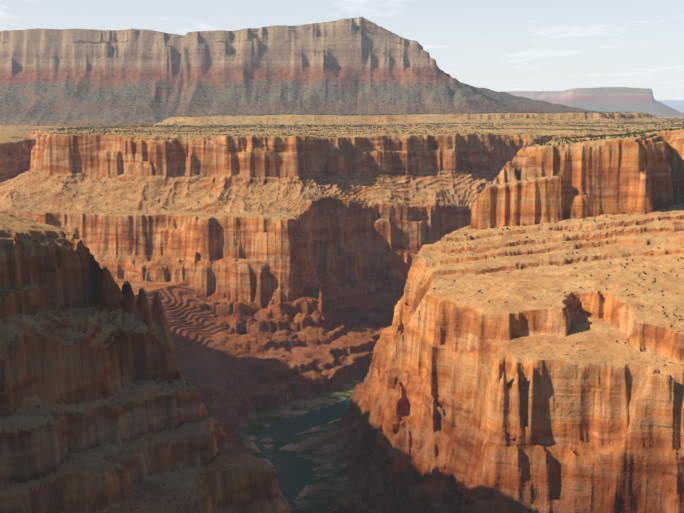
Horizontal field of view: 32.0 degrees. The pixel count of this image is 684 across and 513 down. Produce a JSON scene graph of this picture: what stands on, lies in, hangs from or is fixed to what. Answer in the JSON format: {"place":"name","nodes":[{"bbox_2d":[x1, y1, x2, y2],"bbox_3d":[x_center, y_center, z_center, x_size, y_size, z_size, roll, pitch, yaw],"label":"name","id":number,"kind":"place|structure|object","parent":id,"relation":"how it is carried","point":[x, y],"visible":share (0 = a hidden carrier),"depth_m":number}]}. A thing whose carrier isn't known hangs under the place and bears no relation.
{"place":"outdoors","nodes":[
{"label":"outdoors","id":0,"kind":"place"},
{"bbox_2d":[255,394,351,506],"bbox_3d":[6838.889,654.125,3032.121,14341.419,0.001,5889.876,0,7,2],"label":"water","id":1,"kind":"structure","parent":0,"point":[294,474],"depth_m":3695.08},
{"bbox_2d":[0,17,683,512],"bbox_3d":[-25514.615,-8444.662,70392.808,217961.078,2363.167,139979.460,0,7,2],"label":"terrain","id":2,"kind":"structure","parent":0,"point":[178,357],"depth_m":3682.47},
{"bbox_2d":[7,96,683,343],"bbox_3d":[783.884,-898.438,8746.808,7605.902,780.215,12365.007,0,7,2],"label":"scrub","id":3,"kind":"object","parent":2,"relation":"on","point":[615,136],"visible":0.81,"depth_m":7588.85},
{"bbox_2d":[0,0,683,99],"label":"sky","id":4,"kind":"structure","parent":0,"point":[495,45]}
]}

